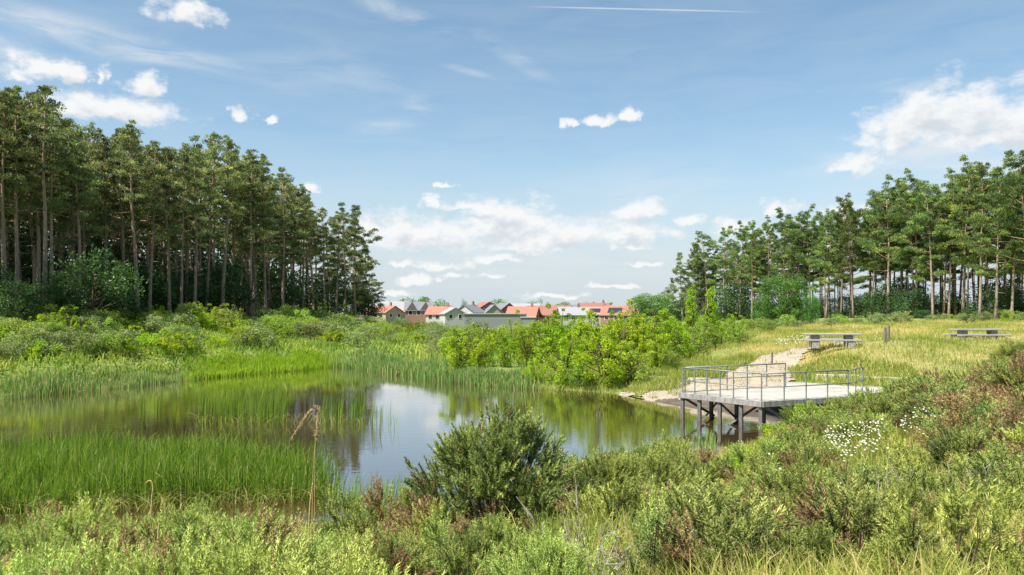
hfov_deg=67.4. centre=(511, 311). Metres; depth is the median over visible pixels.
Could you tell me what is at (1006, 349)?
gorse bush
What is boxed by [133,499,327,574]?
gorse bush
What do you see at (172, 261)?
understorey bush
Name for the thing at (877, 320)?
scrub bush
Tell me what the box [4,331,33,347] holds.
scrub bush
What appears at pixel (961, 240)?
pine tree
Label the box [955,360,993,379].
gorse bush
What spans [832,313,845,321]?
scrub bush
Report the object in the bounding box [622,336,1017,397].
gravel
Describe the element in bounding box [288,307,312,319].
scrub bush
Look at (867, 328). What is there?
dry grass
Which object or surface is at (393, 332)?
scrub bush
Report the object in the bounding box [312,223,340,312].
pine tree
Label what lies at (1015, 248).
pine tree
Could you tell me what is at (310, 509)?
dry stalk
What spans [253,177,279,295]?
pine tree
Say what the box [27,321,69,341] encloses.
scrub bush
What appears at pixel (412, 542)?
gorse bush
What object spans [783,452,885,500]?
gorse bush
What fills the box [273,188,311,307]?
pine tree
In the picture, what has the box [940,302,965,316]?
understorey bush
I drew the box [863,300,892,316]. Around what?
understorey bush
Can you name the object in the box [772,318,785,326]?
scrub bush
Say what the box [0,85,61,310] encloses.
pine tree
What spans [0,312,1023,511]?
ground
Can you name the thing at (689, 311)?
poplar sapling
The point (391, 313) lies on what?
house
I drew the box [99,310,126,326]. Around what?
scrub bush
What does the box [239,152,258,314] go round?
pine tree
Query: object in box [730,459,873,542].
gorse bush
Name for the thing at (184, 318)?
scrub bush
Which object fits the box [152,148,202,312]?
pine tree
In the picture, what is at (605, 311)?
house
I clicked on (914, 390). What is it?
gorse bush
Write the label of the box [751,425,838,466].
gorse bush
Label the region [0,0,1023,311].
sky
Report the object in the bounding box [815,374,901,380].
retaining wall
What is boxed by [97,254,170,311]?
understorey bush
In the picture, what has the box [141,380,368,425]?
reeds
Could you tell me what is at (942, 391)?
gorse bush
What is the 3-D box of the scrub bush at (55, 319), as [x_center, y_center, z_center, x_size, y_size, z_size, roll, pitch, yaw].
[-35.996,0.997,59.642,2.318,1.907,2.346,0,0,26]
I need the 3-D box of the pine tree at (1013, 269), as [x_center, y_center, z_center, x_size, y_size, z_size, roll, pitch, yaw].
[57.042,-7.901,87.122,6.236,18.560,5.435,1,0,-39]
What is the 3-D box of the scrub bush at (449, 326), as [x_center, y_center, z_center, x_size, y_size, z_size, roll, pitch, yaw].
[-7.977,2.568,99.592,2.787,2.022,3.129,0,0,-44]
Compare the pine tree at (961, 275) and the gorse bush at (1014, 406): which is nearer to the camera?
the gorse bush at (1014, 406)
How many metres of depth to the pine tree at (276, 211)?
107.34 m
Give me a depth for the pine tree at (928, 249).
112.38 m
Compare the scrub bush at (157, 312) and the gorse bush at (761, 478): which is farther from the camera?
the scrub bush at (157, 312)
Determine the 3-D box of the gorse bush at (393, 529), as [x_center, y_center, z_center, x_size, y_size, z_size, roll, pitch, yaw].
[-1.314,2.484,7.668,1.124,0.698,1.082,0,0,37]
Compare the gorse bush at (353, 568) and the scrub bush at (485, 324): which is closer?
the gorse bush at (353, 568)
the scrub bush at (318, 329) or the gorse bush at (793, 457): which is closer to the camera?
the gorse bush at (793, 457)
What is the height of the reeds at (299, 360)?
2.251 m
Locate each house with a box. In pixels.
[366,302,404,323]
[383,299,408,306]
[404,298,433,324]
[424,302,453,323]
[439,307,464,327]
[458,301,484,312]
[477,302,493,309]
[484,304,503,312]
[497,303,512,312]
[506,302,541,321]
[511,303,540,305]
[541,301,571,323]
[557,303,586,327]
[579,299,610,306]
[585,303,605,326]
[599,302,637,326]
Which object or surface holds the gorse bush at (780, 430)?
on the ground at (976, 357)
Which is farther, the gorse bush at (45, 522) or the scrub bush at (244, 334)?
the scrub bush at (244, 334)
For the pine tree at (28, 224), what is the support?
on the ground at (976, 357)
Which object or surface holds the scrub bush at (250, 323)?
on the ground at (976, 357)
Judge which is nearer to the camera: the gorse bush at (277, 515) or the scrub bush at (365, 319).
the gorse bush at (277, 515)
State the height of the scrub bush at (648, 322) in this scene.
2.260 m
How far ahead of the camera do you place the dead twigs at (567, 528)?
6.23 m
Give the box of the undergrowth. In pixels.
[0,312,738,386]
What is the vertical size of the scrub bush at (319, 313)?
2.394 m
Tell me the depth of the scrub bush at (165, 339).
58.29 m
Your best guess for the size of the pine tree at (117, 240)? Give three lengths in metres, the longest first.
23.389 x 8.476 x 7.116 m
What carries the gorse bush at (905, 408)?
on the ground at (976, 357)
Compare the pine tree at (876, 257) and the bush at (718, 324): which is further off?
the pine tree at (876, 257)
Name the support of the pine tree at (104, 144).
on the ground at (976, 357)
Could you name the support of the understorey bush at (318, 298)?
on the ground at (976, 357)
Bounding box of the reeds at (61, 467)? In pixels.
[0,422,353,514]
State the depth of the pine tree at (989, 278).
97.60 m
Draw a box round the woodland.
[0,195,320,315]
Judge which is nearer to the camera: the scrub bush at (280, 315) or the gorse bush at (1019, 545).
the gorse bush at (1019, 545)
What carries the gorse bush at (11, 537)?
on the ground at (976, 357)
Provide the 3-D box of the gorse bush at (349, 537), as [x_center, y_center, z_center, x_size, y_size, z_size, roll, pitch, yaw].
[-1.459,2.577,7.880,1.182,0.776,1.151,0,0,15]
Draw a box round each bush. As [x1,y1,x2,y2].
[0,220,67,310]
[0,241,82,306]
[0,261,14,291]
[0,275,50,321]
[0,309,28,323]
[0,316,20,335]
[0,320,32,339]
[0,328,14,341]
[0,340,26,360]
[0,522,26,562]
[0,526,34,559]
[0,528,142,574]
[0,544,99,574]
[0,549,31,574]
[1,317,26,330]
[1,326,70,356]
[1,504,120,552]
[1,520,113,565]
[1,523,35,554]
[1,540,99,574]
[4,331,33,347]
[5,541,79,571]
[6,513,102,548]
[6,526,87,564]
[12,333,32,346]
[13,276,73,320]
[15,322,71,339]
[18,488,116,540]
[23,345,44,360]
[26,303,78,323]
[26,322,70,342]
[26,339,65,359]
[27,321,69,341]
[30,312,61,328]
[33,266,100,310]
[34,313,61,324]
[36,248,150,316]
[37,330,75,350]
[44,311,70,321]
[46,327,101,355]
[47,545,202,574]
[50,306,75,318]
[52,519,150,556]
[58,321,99,334]
[63,235,153,307]
[70,312,110,330]
[70,332,107,353]
[73,340,99,354]
[76,308,102,325]
[80,310,120,329]
[80,510,164,552]
[81,337,104,356]
[83,539,142,571]
[84,326,142,353]
[84,500,188,555]
[87,309,109,321]
[89,316,122,330]
[91,289,147,319]
[92,332,129,357]
[95,326,122,337]
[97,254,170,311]
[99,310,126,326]
[102,308,132,323]
[106,336,137,355]
[107,502,212,558]
[110,523,233,574]
[115,325,144,335]
[116,548,179,574]
[118,325,143,345]
[120,317,146,329]
[121,539,169,572]
[128,320,148,331]
[129,262,185,311]
[129,313,145,323]
[130,308,147,319]
[133,313,167,334]
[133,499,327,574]
[139,249,209,309]
[139,332,162,347]
[141,508,216,528]
[142,304,164,315]
[144,310,175,323]
[144,319,177,334]
[144,530,238,559]
[147,513,222,548]
[149,312,168,322]
[154,332,196,356]
[156,332,177,346]
[158,324,191,337]
[158,496,221,525]
[159,325,190,336]
[163,271,219,311]
[166,309,199,326]
[168,323,205,338]
[170,315,200,329]
[170,331,193,353]
[170,519,243,546]
[171,258,239,310]
[173,333,205,348]
[175,301,208,318]
[178,303,206,314]
[178,341,197,353]
[181,302,217,318]
[183,307,209,317]
[188,516,326,574]
[191,313,209,327]
[191,327,209,341]
[194,316,218,329]
[197,258,258,312]
[198,511,240,540]
[202,307,242,330]
[205,336,230,348]
[206,508,254,536]
[207,538,299,574]
[211,306,245,318]
[212,501,346,565]
[212,534,324,569]
[217,250,280,315]
[217,317,243,329]
[222,319,240,334]
[227,325,258,346]
[231,322,278,347]
[235,320,253,332]
[235,508,336,574]
[242,317,265,326]
[244,266,308,315]
[248,304,277,319]
[252,505,311,541]
[255,314,283,331]
[257,514,323,541]
[262,329,286,344]
[264,320,294,337]
[266,316,297,333]
[272,314,287,321]
[274,526,445,574]
[275,304,297,320]
[285,268,335,311]
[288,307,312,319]
[288,318,313,327]
[289,317,321,340]
[292,308,313,321]
[294,525,349,554]
[299,322,326,336]
[299,534,348,574]
[304,275,353,314]
[306,484,387,542]
[309,309,331,320]
[315,523,439,574]
[316,328,346,345]
[320,320,346,331]
[320,560,374,574]
[322,312,364,331]
[322,524,362,553]
[323,323,349,336]
[325,277,372,312]
[328,541,447,574]
[334,528,384,547]
[340,330,370,346]
[340,474,416,539]
[341,331,359,344]
[346,524,405,550]
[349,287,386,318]
[349,520,411,547]
[354,515,417,543]
[357,315,372,323]
[357,323,385,340]
[361,315,377,324]
[362,321,380,333]
[372,316,387,323]
[377,327,392,335]
[378,494,473,542]
[378,525,435,555]
[379,321,388,329]
[381,330,398,337]
[384,334,400,342]
[390,316,408,325]
[390,332,407,345]
[390,400,600,536]
[390,524,430,549]
[391,324,403,331]
[393,320,406,326]
[402,320,420,330]
[403,324,415,333]
[405,542,466,574]
[406,506,473,556]
[411,333,430,343]
[414,329,439,337]
[414,526,516,574]
[418,322,432,329]
[420,330,438,342]
[423,334,444,350]
[424,325,440,334]
[424,337,444,355]
[427,329,449,343]
[430,323,447,332]
[430,512,513,571]
[437,331,483,368]
[437,335,468,355]
[439,323,461,331]
[439,326,459,334]
[446,496,529,542]
[447,327,463,335]
[447,512,540,572]
[449,318,495,361]
[460,329,483,340]
[467,328,497,367]
[470,321,493,336]
[471,514,531,550]
[472,528,594,574]
[482,330,496,343]
[485,334,503,352]
[492,329,520,366]
[493,309,526,358]
[494,522,630,574]
[496,324,511,335]
[497,325,519,337]
[509,323,547,365]
[510,455,590,520]
[510,515,545,542]
[522,359,547,379]
[523,303,573,363]
[527,322,545,334]
[532,331,584,386]
[537,455,597,480]
[539,444,658,513]
[543,308,579,351]
[545,475,661,541]
[547,469,667,538]
[551,307,590,361]
[563,309,621,366]
[565,358,598,388]
[569,321,636,386]
[589,449,691,491]
[597,299,648,364]
[599,302,634,349]
[600,441,676,469]
[606,475,700,574]
[609,468,830,574]
[610,343,655,383]
[612,448,707,498]
[625,313,670,365]
[628,465,780,549]
[632,435,689,453]
[633,453,686,482]
[634,331,670,366]
[635,308,689,358]
[637,479,674,499]
[639,316,657,324]
[643,438,678,457]
[647,464,702,492]
[649,484,675,501]
[651,440,694,464]
[652,429,709,454]
[655,438,697,452]
[658,439,699,463]
[659,343,688,370]
[667,314,704,354]
[669,305,685,320]
[671,450,723,493]
[671,453,720,489]
[673,445,743,490]
[675,295,720,318]
[682,322,722,351]
[702,320,732,343]
[703,483,766,534]
[709,447,792,503]
[711,435,787,489]
[714,281,760,319]
[716,301,747,319]
[721,313,748,335]
[724,319,757,343]
[724,458,819,504]
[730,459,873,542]
[730,466,773,492]
[733,507,748,553]
[734,517,857,574]
[741,311,750,319]
[743,304,759,317]
[743,319,754,329]
[743,469,792,499]
[751,318,772,326]
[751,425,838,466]
[756,317,781,330]
[758,431,843,472]
[759,423,814,449]
[763,423,794,439]
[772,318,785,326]
[772,399,832,432]
[773,471,951,571]
[774,439,840,478]
[774,473,791,502]
[776,314,796,326]
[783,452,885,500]
[787,409,847,441]
[787,423,821,446]
[789,318,803,327]
[800,396,846,421]
[804,471,864,518]
[812,295,840,317]
[817,397,848,419]
[817,413,892,450]
[820,318,843,327]
[826,408,892,442]
[827,388,869,417]
[827,413,904,439]
[830,401,892,436]
[830,462,895,486]
[831,311,842,316]
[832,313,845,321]
[833,316,850,323]
[834,293,864,316]
[836,456,914,494]
[837,408,895,449]
[837,412,898,441]
[837,478,968,547]
[844,292,876,316]
[844,482,897,536]
[848,386,883,400]
[851,317,864,323]
[854,403,876,412]
[854,476,1023,574]
[855,392,899,420]
[856,283,913,315]
[862,304,884,316]
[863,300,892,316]
[864,434,984,486]
[865,312,886,324]
[865,383,934,417]
[866,375,941,401]
[868,476,904,495]
[873,279,929,310]
[873,378,901,397]
[874,448,901,467]
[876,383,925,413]
[881,312,897,321]
[884,310,913,323]
[884,392,958,439]
[886,369,942,395]
[887,287,935,316]
[887,375,946,396]
[887,453,1023,525]
[893,382,974,417]
[894,375,998,421]
[903,367,968,384]
[907,299,930,317]
[907,385,1023,448]
[915,309,929,318]
[918,412,1018,477]
[922,290,970,317]
[922,379,1010,424]
[923,315,935,320]
[924,470,949,480]
[925,500,1007,533]
[933,312,949,319]
[934,368,974,387]
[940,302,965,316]
[940,403,1023,457]
[941,456,1020,497]
[946,445,1023,502]
[946,521,1023,573]
[947,314,960,321]
[951,366,970,378]
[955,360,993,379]
[957,277,1023,318]
[957,307,975,319]
[957,448,991,473]
[958,307,977,318]
[958,312,982,322]
[958,382,1003,397]
[959,360,1000,390]
[962,356,1023,393]
[968,369,992,384]
[975,311,994,320]
[975,357,1000,369]
[975,416,1023,478]
[976,396,1023,436]
[977,349,1023,398]
[982,284,1023,316]
[984,458,1022,494]
[986,341,1023,360]
[986,381,1023,423]
[989,308,1006,318]
[991,288,1023,314]
[995,338,1023,357]
[997,355,1023,364]
[999,309,1021,321]
[1013,340,1023,349]
[1016,312,1023,319]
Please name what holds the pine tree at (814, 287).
on the ground at (976, 357)
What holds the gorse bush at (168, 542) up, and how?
on the ground at (976, 357)
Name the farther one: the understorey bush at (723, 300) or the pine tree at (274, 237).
the understorey bush at (723, 300)
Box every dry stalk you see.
[146,480,153,527]
[289,404,317,542]
[308,483,312,536]
[312,406,320,517]
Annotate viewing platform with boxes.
[678,363,882,429]
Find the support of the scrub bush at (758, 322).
on the ground at (976, 357)
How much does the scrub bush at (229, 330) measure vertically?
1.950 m
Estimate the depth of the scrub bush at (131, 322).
65.75 m
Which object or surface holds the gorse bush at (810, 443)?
on the ground at (976, 357)
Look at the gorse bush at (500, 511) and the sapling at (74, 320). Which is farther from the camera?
the sapling at (74, 320)
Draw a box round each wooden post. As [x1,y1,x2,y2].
[884,327,886,342]
[887,325,889,339]
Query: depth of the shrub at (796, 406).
23.03 m
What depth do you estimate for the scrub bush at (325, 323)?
82.77 m
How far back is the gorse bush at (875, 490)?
6.55 m
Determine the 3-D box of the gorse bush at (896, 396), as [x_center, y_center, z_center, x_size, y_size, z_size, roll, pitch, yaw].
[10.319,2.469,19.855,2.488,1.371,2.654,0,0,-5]
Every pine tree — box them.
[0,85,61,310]
[0,86,30,311]
[0,95,47,306]
[0,101,69,306]
[0,111,14,275]
[0,130,42,298]
[0,132,39,259]
[0,142,16,150]
[1,87,41,310]
[2,89,35,247]
[9,90,61,312]
[9,94,58,226]
[9,107,58,282]
[12,85,71,308]
[22,144,91,277]
[27,113,85,312]
[30,118,108,310]
[34,113,106,253]
[35,125,96,285]
[48,154,81,304]
[52,122,107,314]
[54,155,111,257]
[56,140,116,305]
[63,125,114,304]
[76,124,110,258]
[81,136,119,309]
[85,134,160,267]
[86,121,105,266]
[88,127,115,242]
[89,137,145,307]
[90,133,129,302]
[90,142,115,242]
[94,130,146,270]
[101,128,140,311]
[103,136,146,264]
[108,139,146,254]
[109,119,157,313]
[110,140,180,276]
[115,140,183,312]
[115,145,163,308]
[116,144,167,311]
[120,149,171,303]
[131,151,179,279]
[136,155,178,313]
[145,146,185,312]
[145,157,194,310]
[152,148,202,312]
[158,142,208,304]
[161,151,210,307]
[167,145,210,305]
[169,135,221,307]
[170,152,231,307]
[171,147,223,269]
[184,146,235,312]
[184,165,224,274]
[189,188,212,302]
[198,131,232,305]
[200,148,236,313]
[202,162,254,313]
[208,148,244,298]
[209,135,248,307]
[216,152,257,310]
[216,162,252,310]
[221,149,278,316]
[224,165,265,316]
[229,159,266,315]
[236,166,280,315]
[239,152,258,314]
[239,153,283,316]
[253,173,284,314]
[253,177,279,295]
[257,167,309,311]
[257,172,297,302]
[265,195,307,301]
[269,173,301,258]
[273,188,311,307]
[280,197,304,305]
[288,184,314,309]
[290,199,332,309]
[292,194,322,310]
[296,214,321,305]
[297,193,318,307]
[299,216,325,310]
[301,215,322,311]
[312,216,364,305]
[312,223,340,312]
[313,207,333,308]
[318,204,382,314]
[320,202,367,311]
[324,215,356,310]
[339,216,371,314]
[348,241,386,314]
[660,252,693,321]
[664,278,679,319]
[678,245,713,319]
[679,248,702,316]
[690,231,721,308]
[690,267,709,316]
[693,254,714,311]
[704,225,740,320]
[705,246,724,310]
[711,267,722,312]
[716,244,734,315]
[719,220,760,319]
[720,257,736,317]
[722,246,744,297]
[724,249,748,316]
[729,220,767,318]
[733,249,748,314]
[740,230,760,300]
[743,251,761,300]
[744,228,769,300]
[747,214,781,296]
[748,224,776,290]
[754,240,776,288]
[767,207,796,293]
[770,226,803,298]
[774,232,789,291]
[777,210,820,298]
[778,216,802,288]
[780,203,833,316]
[784,240,811,283]
[787,226,820,296]
[797,226,828,304]
[806,209,849,318]
[807,222,829,317]
[808,223,845,317]
[812,233,828,317]
[813,211,832,317]
[816,192,865,312]
[829,207,870,317]
[829,231,849,302]
[830,196,871,317]
[830,207,866,310]
[830,208,868,292]
[831,235,849,311]
[851,205,890,289]
[853,193,898,316]
[853,195,884,316]
[855,204,878,294]
[857,173,921,314]
[861,205,891,283]
[861,227,884,317]
[864,177,938,313]
[864,203,903,316]
[867,186,905,291]
[875,203,893,316]
[882,168,944,317]
[883,188,931,316]
[900,197,923,317]
[902,206,937,297]
[903,180,958,319]
[905,184,960,313]
[905,191,937,286]
[913,208,938,297]
[920,174,977,316]
[924,154,1002,312]
[925,202,951,315]
[928,200,962,315]
[929,210,971,298]
[931,167,971,317]
[931,210,947,313]
[943,168,979,299]
[944,186,978,313]
[946,162,1022,319]
[946,170,984,318]
[952,243,993,294]
[958,191,1004,318]
[958,202,979,308]
[959,170,1007,310]
[961,192,989,297]
[964,155,1023,319]
[982,199,1023,311]
[985,150,1023,289]
[990,170,1023,318]
[992,169,1023,314]
[1000,175,1023,316]
[1001,218,1021,317]
[1008,174,1023,254]
[1009,174,1023,263]
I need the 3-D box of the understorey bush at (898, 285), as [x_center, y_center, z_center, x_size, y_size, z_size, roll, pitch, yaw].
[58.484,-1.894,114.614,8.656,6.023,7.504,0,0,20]
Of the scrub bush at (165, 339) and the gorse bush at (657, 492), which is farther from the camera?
the scrub bush at (165, 339)
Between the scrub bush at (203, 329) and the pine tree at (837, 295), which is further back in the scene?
the pine tree at (837, 295)
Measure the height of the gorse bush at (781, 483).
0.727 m
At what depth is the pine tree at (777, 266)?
151.54 m
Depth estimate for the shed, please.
184.50 m
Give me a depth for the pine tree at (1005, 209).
86.34 m
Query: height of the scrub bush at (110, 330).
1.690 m
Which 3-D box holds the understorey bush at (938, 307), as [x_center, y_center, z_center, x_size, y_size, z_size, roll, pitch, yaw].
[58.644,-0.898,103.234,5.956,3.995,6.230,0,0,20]
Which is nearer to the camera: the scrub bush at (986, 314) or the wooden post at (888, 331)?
the wooden post at (888, 331)
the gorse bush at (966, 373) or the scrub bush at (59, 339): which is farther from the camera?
the scrub bush at (59, 339)
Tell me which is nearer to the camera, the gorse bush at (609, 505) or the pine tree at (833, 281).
the gorse bush at (609, 505)
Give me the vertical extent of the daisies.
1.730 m
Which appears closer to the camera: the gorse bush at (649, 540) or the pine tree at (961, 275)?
the gorse bush at (649, 540)
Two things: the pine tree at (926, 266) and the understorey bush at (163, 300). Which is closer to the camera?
the understorey bush at (163, 300)
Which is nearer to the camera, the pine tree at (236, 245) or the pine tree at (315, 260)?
the pine tree at (236, 245)
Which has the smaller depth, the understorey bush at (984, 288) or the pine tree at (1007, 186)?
the pine tree at (1007, 186)
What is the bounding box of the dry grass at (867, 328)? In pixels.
[706,317,1023,380]
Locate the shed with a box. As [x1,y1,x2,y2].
[520,317,535,327]
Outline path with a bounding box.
[619,348,815,400]
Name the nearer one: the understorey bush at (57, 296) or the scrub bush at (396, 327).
the understorey bush at (57, 296)
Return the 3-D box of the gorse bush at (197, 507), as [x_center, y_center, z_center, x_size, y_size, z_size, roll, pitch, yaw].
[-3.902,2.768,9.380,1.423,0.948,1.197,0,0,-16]
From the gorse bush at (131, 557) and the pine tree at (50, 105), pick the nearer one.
the gorse bush at (131, 557)
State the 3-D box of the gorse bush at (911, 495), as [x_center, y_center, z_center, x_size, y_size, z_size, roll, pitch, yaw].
[3.095,1.706,6.218,1.026,0.742,1.059,0,0,-22]
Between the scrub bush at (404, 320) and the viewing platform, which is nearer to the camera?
the viewing platform
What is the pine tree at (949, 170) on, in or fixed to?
on the ground at (976, 357)
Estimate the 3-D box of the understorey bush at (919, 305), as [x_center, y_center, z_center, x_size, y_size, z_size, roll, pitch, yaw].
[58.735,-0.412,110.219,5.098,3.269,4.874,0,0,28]
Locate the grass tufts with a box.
[621,345,809,398]
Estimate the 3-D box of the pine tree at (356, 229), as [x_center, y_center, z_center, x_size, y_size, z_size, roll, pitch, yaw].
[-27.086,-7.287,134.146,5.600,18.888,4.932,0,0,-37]
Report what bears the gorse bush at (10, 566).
on the ground at (976, 357)
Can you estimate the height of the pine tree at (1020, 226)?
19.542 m
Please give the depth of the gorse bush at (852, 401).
21.99 m
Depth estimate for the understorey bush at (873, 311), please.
116.60 m
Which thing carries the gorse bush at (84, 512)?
on the ground at (976, 357)
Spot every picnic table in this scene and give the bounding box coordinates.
[802,333,862,347]
[945,329,1011,339]
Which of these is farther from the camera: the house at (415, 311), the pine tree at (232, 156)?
the house at (415, 311)
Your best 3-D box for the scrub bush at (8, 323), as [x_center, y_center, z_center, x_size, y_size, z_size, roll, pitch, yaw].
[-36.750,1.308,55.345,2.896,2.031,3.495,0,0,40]
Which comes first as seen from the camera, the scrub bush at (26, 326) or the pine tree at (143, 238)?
the scrub bush at (26, 326)
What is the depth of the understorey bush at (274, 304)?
111.48 m
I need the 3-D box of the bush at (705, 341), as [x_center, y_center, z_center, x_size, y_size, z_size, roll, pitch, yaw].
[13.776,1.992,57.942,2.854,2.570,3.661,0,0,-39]
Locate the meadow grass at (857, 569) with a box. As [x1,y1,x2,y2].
[0,386,1023,574]
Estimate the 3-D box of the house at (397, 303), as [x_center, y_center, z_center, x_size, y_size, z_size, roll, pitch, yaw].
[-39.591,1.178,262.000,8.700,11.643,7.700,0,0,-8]
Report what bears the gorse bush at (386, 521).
on the ground at (976, 357)
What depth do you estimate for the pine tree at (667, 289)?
216.22 m
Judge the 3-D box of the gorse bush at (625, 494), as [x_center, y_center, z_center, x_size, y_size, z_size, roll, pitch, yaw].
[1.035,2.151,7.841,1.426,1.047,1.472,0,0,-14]
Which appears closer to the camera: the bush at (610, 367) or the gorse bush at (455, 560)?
the gorse bush at (455, 560)
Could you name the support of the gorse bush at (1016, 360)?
on the ground at (976, 357)
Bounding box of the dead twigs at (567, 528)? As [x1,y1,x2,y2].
[517,473,625,559]
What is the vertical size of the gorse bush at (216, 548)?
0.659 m
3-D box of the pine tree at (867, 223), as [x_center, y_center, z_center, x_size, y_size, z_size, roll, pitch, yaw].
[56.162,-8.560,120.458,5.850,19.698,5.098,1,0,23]
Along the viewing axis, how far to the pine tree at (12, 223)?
79.40 m
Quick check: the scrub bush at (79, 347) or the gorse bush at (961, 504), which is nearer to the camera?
the gorse bush at (961, 504)
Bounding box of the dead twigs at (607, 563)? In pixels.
[558,525,644,574]
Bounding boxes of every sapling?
[23,315,44,338]
[51,307,91,334]
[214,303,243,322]
[307,298,327,318]
[332,303,353,322]
[683,284,700,337]
[700,285,720,332]
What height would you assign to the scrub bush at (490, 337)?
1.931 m
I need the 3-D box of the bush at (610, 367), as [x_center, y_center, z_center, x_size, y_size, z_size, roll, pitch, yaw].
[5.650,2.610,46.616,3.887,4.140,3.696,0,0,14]
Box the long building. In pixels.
[463,313,527,328]
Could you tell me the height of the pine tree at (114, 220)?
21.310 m
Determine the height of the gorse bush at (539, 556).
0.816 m
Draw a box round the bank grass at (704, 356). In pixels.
[528,347,918,392]
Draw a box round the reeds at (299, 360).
[180,345,344,381]
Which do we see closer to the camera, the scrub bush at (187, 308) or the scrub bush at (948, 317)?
the scrub bush at (187, 308)
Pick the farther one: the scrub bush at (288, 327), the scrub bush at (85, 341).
the scrub bush at (288, 327)
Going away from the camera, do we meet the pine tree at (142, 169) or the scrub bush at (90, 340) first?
the scrub bush at (90, 340)
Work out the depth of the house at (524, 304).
261.13 m
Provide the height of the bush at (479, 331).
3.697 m
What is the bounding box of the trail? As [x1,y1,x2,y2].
[825,337,1022,346]
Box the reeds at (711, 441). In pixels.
[326,396,721,518]
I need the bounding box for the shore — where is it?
[655,398,829,413]
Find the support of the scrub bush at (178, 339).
on the ground at (976, 357)
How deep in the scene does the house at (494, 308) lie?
223.12 m
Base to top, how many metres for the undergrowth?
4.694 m
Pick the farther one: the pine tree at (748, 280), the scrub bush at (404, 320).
the pine tree at (748, 280)
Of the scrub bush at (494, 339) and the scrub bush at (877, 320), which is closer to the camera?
the scrub bush at (494, 339)
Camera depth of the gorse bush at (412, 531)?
7.86 m
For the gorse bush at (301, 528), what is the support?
on the ground at (976, 357)
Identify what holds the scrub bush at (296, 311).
on the ground at (976, 357)
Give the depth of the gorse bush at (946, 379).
22.54 m
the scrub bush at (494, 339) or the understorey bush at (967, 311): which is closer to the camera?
the scrub bush at (494, 339)
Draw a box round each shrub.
[729,444,759,468]
[757,421,788,441]
[791,403,826,421]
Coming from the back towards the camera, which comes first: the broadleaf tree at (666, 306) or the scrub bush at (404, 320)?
the broadleaf tree at (666, 306)
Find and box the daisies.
[768,335,947,470]
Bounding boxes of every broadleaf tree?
[404,296,439,305]
[434,298,451,305]
[491,298,507,305]
[623,293,676,322]
[646,293,681,322]
[750,297,773,321]
[752,273,810,323]
[801,293,820,323]
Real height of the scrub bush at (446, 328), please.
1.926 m
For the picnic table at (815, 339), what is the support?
on the ground at (976, 357)
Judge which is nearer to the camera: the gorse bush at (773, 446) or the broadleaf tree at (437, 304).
the gorse bush at (773, 446)
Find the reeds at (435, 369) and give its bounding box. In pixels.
[324,345,540,389]
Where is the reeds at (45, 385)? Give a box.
[0,354,215,399]
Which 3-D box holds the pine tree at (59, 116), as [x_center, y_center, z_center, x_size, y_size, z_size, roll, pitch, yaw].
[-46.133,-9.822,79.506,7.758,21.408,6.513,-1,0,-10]
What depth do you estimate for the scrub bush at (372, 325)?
90.84 m
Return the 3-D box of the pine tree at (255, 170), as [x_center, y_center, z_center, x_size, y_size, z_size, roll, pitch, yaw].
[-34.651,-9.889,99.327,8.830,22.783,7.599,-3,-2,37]
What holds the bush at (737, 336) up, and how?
on the ground at (976, 357)
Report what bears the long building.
on the ground at (976, 357)
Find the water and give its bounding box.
[0,367,787,537]
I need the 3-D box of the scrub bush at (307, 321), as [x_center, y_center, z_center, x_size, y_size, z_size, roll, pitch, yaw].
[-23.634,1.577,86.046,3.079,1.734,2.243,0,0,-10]
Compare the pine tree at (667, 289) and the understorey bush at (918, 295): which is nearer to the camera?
the understorey bush at (918, 295)
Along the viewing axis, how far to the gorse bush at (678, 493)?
6.85 m
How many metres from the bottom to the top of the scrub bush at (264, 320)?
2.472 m
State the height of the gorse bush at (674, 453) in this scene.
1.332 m
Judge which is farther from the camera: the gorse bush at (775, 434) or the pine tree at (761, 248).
the pine tree at (761, 248)
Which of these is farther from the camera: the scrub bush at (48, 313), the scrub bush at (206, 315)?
the scrub bush at (206, 315)
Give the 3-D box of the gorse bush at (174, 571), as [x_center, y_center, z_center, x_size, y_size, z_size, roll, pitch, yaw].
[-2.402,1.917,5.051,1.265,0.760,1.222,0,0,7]
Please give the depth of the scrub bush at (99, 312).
65.86 m
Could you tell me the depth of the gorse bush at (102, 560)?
5.72 m
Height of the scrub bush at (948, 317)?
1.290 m
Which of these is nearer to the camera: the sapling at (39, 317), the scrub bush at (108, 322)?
the sapling at (39, 317)
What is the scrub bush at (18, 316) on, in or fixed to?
on the ground at (976, 357)
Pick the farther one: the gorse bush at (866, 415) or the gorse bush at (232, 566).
the gorse bush at (866, 415)
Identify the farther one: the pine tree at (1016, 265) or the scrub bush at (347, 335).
the pine tree at (1016, 265)
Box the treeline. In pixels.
[333,303,991,320]
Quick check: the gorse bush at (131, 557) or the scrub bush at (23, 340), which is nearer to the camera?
the gorse bush at (131, 557)
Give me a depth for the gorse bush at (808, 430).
19.28 m
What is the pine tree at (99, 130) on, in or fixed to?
on the ground at (976, 357)
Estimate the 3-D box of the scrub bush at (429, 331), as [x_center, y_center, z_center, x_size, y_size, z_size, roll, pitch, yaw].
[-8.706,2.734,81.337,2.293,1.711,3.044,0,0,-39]
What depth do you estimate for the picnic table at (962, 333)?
49.10 m
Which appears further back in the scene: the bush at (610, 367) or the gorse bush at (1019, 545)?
the bush at (610, 367)
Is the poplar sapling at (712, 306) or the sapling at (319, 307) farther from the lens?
the sapling at (319, 307)
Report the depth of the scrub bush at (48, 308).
62.00 m
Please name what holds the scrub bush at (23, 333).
on the ground at (976, 357)
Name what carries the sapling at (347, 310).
on the ground at (976, 357)

